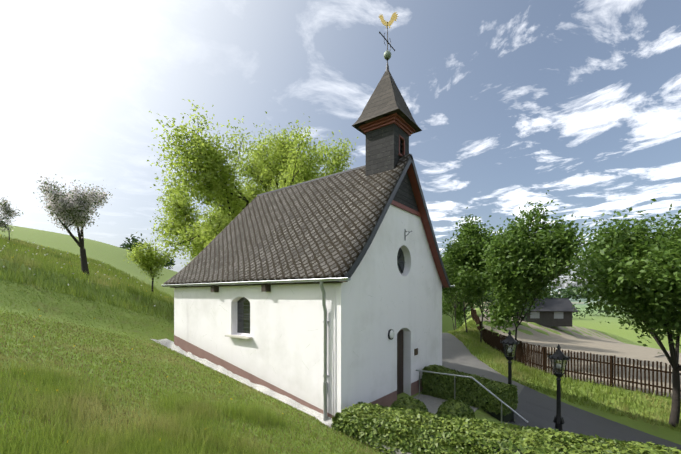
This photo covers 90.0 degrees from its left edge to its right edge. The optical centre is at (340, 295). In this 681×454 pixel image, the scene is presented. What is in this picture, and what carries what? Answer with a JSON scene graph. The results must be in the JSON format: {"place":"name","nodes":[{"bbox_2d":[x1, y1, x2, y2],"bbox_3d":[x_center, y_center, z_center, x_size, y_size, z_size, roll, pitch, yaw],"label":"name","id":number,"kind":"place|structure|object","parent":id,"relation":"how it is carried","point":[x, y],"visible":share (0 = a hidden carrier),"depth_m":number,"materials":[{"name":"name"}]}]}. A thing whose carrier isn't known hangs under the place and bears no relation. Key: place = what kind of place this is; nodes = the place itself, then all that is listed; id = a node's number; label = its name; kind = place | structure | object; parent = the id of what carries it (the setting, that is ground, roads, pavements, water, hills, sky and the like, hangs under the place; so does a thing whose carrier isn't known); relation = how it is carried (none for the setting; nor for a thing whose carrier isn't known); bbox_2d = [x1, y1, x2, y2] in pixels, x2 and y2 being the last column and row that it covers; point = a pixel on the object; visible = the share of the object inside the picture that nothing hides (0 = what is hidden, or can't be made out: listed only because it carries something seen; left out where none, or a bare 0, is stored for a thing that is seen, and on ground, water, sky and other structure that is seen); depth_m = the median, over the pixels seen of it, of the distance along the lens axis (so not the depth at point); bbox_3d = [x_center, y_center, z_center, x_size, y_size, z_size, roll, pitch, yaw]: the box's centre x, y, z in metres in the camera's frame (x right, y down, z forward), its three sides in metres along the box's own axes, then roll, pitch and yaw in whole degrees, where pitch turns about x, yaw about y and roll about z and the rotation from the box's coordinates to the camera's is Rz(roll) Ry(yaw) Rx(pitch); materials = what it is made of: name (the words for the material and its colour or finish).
{"place":"outdoors","nodes":[
{"label":"outdoors","id":0,"kind":"place"},
{"bbox_2d":[0,235,173,319],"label":"grass slope","id":1,"kind":"structure","parent":0,"point":[40,259],"depth_m":15.89,"materials":[{"name":"green plant"}]},
{"bbox_2d":[174,205,441,414],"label":"chapel walls","id":2,"kind":"structure","parent":0,"point":[294,318],"depth_m":9.94,"materials":[{"name":"white paint"}]},
{"bbox_2d":[163,154,410,284],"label":"roof","id":3,"kind":"structure","parent":2,"relation":"on","point":[320,228],"depth_m":10.95,"materials":[{"name":"grey tile"}]},
{"bbox_2d":[181,236,436,369],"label":"plaster strokes","id":4,"kind":"object","parent":2,"relation":"attached to","point":[328,310],"visible":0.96,"depth_m":10.20,"materials":[{"name":"white paint"}]},
{"bbox_2d":[236,248,404,394],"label":"chapel windows","id":5,"kind":"structure","parent":2,"relation":"in","point":[243,315],"depth_m":11.13,"materials":[{"name":"black glass"}]},
{"bbox_2d":[0,225,680,453],"bbox_3d":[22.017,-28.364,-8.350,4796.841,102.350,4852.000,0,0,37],"label":"terrain","id":6,"kind":"structure","parent":0,"point":[112,255],"depth_m":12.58,"materials":[{"name":"green plant"}]},
{"bbox_2d":[0,197,22,240],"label":"tree","id":7,"kind":"object","parent":6,"relation":"on","point":[5,206],"visible":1,"depth_m":21.56,"materials":[{"name":"grey plant"}]},
{"bbox_2d":[33,173,115,275],"bbox_3d":[-12.594,-3.210,16.161,3.338,5.156,3.576,0,0,37],"label":"tree","id":8,"kind":"object","parent":6,"relation":"on","point":[68,209],"visible":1,"depth_m":15.62,"materials":[{"name":"grey plant"}]},
{"bbox_2d":[0,235,161,306],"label":"dandelion clocks","id":9,"kind":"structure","parent":6,"relation":"on","point":[64,263],"depth_m":17.56,"materials":[{"name":"white plant"}]},
{"bbox_2d":[123,236,175,290],"bbox_3d":[-11.046,-1.585,19.468,2.050,3.561,2.925,0,0,12],"label":"tree","id":10,"kind":"object","parent":6,"relation":"on","point":[148,258],"visible":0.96,"depth_m":19.02,"materials":[{"name":"green plant"}]},
{"bbox_2d":[0,354,316,453],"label":"grass tufts","id":11,"kind":"object","parent":6,"relation":"on","point":[102,443],"visible":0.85,"depth_m":4.31,"materials":[{"name":"green plant"}]},
{"bbox_2d":[0,313,386,453],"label":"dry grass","id":12,"kind":"structure","parent":6,"relation":"on","point":[117,372],"depth_m":6.83,"materials":[{"name":"green plant"}]},
{"bbox_2d":[151,339,332,424],"bbox_3d":[-3.544,2.517,10.586,8.960,1.744,0.644,0,0,37],"label":"gravel strip","id":13,"kind":"object","parent":6,"relation":"on","point":[170,344],"visible":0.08,"depth_m":10.32,"materials":[{"name":"white gravel"}]},
{"bbox_2d":[145,99,357,266],"bbox_3d":[-6.008,-5.646,26.295,18.738,14.719,19.002,0,0,37],"label":"tree","id":14,"kind":"object","parent":6,"relation":"on","point":[212,178],"visible":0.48,"depth_m":20.31,"materials":[{"name":"green plant"}]},
{"bbox_2d":[170,172,443,417],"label":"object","id":15,"kind":"object","parent":6,"relation":"on","point":[404,199],"visible":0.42,"depth_m":10.78,"materials":[{"name":"brown paint"}]},
{"bbox_2d":[162,277,454,420],"bbox_3d":[-1.146,1.341,13.370,8.830,3.519,7.358,0,0,37],"label":"gutter downpipe","id":16,"kind":"object","parent":15,"relation":"attached to","point":[325,375],"visible":0.73,"depth_m":8.44,"materials":[{"name":"metal"}]},
{"bbox_2d":[257,154,450,287],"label":"roof trim","id":17,"kind":"structure","parent":15,"relation":"attached to","point":[410,169],"depth_m":11.50,"materials":[{"name":"brown wood"}]},
{"bbox_2d":[359,113,414,175],"bbox_3d":[1.562,-4.412,11.323,1.370,2.325,1.370,0,0,37],"label":"bell turret","id":18,"kind":"object","parent":15,"relation":"on","point":[387,142],"visible":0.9,"depth_m":10.88,"materials":[{"name":"slate"},{"name":"painted wood"}]},
{"bbox_2d":[352,70,421,134],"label":"spire","id":19,"kind":"structure","parent":18,"relation":"on","point":[386,99],"depth_m":10.94,"materials":[{"name":"tile"}]},
{"bbox_2d":[379,22,394,71],"bbox_3d":[1.562,-8.225,11.323,0.260,1.750,1.085,0,0,37],"label":"spire cross","id":20,"kind":"object","parent":19,"relation":"on","point":[387,55],"visible":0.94,"depth_m":11.29,"materials":[{"name":"grey metal"}]},
{"bbox_2d":[379,12,397,27],"bbox_3d":[1.588,-9.166,11.323,0.672,0.512,0.012,0,0,1],"label":"weathercock","id":21,"kind":"object","parent":19,"relation":"attached to","point":[394,16],"visible":0.98,"depth_m":11.32,"materials":[{"name":"gold metal"}]},
{"bbox_2d":[120,232,631,324],"bbox_3d":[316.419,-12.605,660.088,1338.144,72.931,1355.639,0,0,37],"label":"trees","id":22,"kind":"object","parent":6,"relation":"on","point":[566,292],"visible":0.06,"depth_m":226.41,"materials":[{"name":"green plant"}]},
{"bbox_2d":[327,394,478,453],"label":"paved path","id":23,"kind":"structure","parent":6,"relation":"on","point":[432,403],"depth_m":10.59,"materials":[{"name":"concrete"}]},
{"bbox_2d":[416,370,527,422],"bbox_3d":[3.715,3.180,10.016,3.212,1.641,0.044,0,0,37],"label":"hand rail","id":24,"kind":"object","parent":23,"relation":"on","point":[520,416],"visible":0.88,"depth_m":9.90,"materials":[{"name":"silver metal"}]},
{"bbox_2d":[390,397,427,411],"bbox_3d":[1.796,3.059,8.893,1.066,0.819,1.074,0,0,37],"label":"hedge ball","id":25,"kind":"object","parent":6,"relation":"on","point":[408,403],"visible":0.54,"depth_m":8.71,"materials":[{"name":"green plant"}]},
{"bbox_2d":[442,289,468,330],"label":"tree","id":26,"kind":"object","parent":6,"relation":"on","point":[446,303],"visible":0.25,"depth_m":45.72,"materials":[{"name":"green plant"}]},
{"bbox_2d":[437,399,474,418],"bbox_3d":[3.019,3.109,8.942,0.964,0.766,0.965,0,0,37],"label":"hedge ball","id":27,"kind":"object","parent":6,"relation":"on","point":[459,408],"visible":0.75,"depth_m":8.73,"materials":[{"name":"green plant"}]},
{"bbox_2d":[441,248,484,329],"bbox_3d":[12.960,-0.798,37.061,5.987,9.721,7.065,0,0,37],"label":"tree","id":28,"kind":"object","parent":6,"relation":"on","point":[454,305],"visible":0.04,"depth_m":37.48,"materials":[{"name":"green plant"}]},
{"bbox_2d":[441,232,487,332],"bbox_3d":[11.369,-1.357,30.731,6.867,9.702,5.677,0,0,37],"label":"tree","id":29,"kind":"object","parent":6,"relation":"on","point":[454,291],"visible":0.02,"depth_m":30.23,"materials":[{"name":"green plant"}]},
{"bbox_2d":[421,364,517,422],"bbox_3d":[4.062,3.037,10.986,1.036,1.327,2.892,0,0,-43],"label":"hedge","id":30,"kind":"object","parent":6,"relation":"on","point":[471,392],"visible":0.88,"depth_m":10.47,"materials":[{"name":"green plant"}]},
{"bbox_2d":[440,207,512,342],"bbox_3d":[9.980,-1.227,23.498,6.014,9.726,6.474,0,0,37],"label":"tree","id":31,"kind":"object","parent":6,"relation":"on","point":[468,278],"visible":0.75,"depth_m":22.88,"materials":[{"name":"green plant"}]},
{"bbox_2d":[331,401,680,453],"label":"hedge","id":32,"kind":"object","parent":6,"relation":"on","point":[411,431],"visible":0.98,"depth_m":6.24,"materials":[{"name":"green plant"}]},
{"bbox_2d":[500,330,519,422],"bbox_3d":[5.261,2.501,10.578,0.550,2.890,0.560,0,0,37],"label":"lamp post","id":33,"kind":"object","parent":6,"relation":"on","point":[510,340],"visible":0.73,"depth_m":10.53,"materials":[{"name":"black metal"}]},
{"bbox_2d":[474,190,591,360],"bbox_3d":[10.300,-0.718,18.140,5.535,8.938,6.067,0,0,37],"label":"tree","id":34,"kind":"object","parent":6,"relation":"on","point":[521,259],"visible":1,"depth_m":17.01,"materials":[{"name":"green plant"}]},
{"bbox_2d":[515,298,577,326],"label":"cabin","id":35,"kind":"object","parent":6,"relation":"on","point":[554,311],"visible":0.58,"depth_m":43.59,"materials":[{"name":"brown wood"}]},
{"bbox_2d":[547,344,569,431],"bbox_3d":[6.230,2.815,9.720,0.550,2.890,0.560,0,0,37],"label":"lamp post","id":36,"kind":"object","parent":6,"relation":"on","point":[556,356],"visible":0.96,"depth_m":9.67,"materials":[{"name":"black metal"}]},
{"bbox_2d":[448,320,680,431],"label":"verge grass","id":37,"kind":"structure","parent":6,"relation":"on","point":[463,336],"depth_m":14.38,"materials":[{"name":"green plant"}]},
{"bbox_2d":[504,400,645,443],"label":"court asphalt","id":38,"kind":"structure","parent":6,"relation":"on","point":[534,421],"depth_m":10.87,"materials":[{"name":"grey asphalt"}]},
{"bbox_2d":[471,306,680,396],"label":"picket fence","id":39,"kind":"object","parent":6,"relation":"on","point":[524,352],"visible":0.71,"depth_m":14.54,"materials":[{"name":"brown wood"}]},
{"bbox_2d":[474,308,680,396],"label":"paddock sand","id":40,"kind":"structure","parent":6,"relation":"on","point":[598,345],"depth_m":29.76,"materials":[{"name":"beige sand"}]},
{"bbox_2d":[545,198,680,426],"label":"tree","id":41,"kind":"object","parent":6,"relation":"on","point":[634,270],"visible":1,"depth_m":10.43,"materials":[{"name":"green plant"}]},
{"bbox_2d":[0,0,680,287],"label":"sky","id":42,"kind":"structure","parent":0,"point":[512,102],"materials":[{"name":"blue"}]},
{"bbox_2d":[332,229,417,415],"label":"wall fixtures","id":43,"kind":"object","parent":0,"point":[416,351],"visible":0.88,"depth_m":8.40,"materials":[{"name":"grey metal"}]},
{"bbox_2d":[442,333,680,449],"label":"road asphalt","id":44,"kind":"structure","parent":0,"point":[458,355],"depth_m":12.40,"materials":[{"name":"grey asphalt"}]}
]}

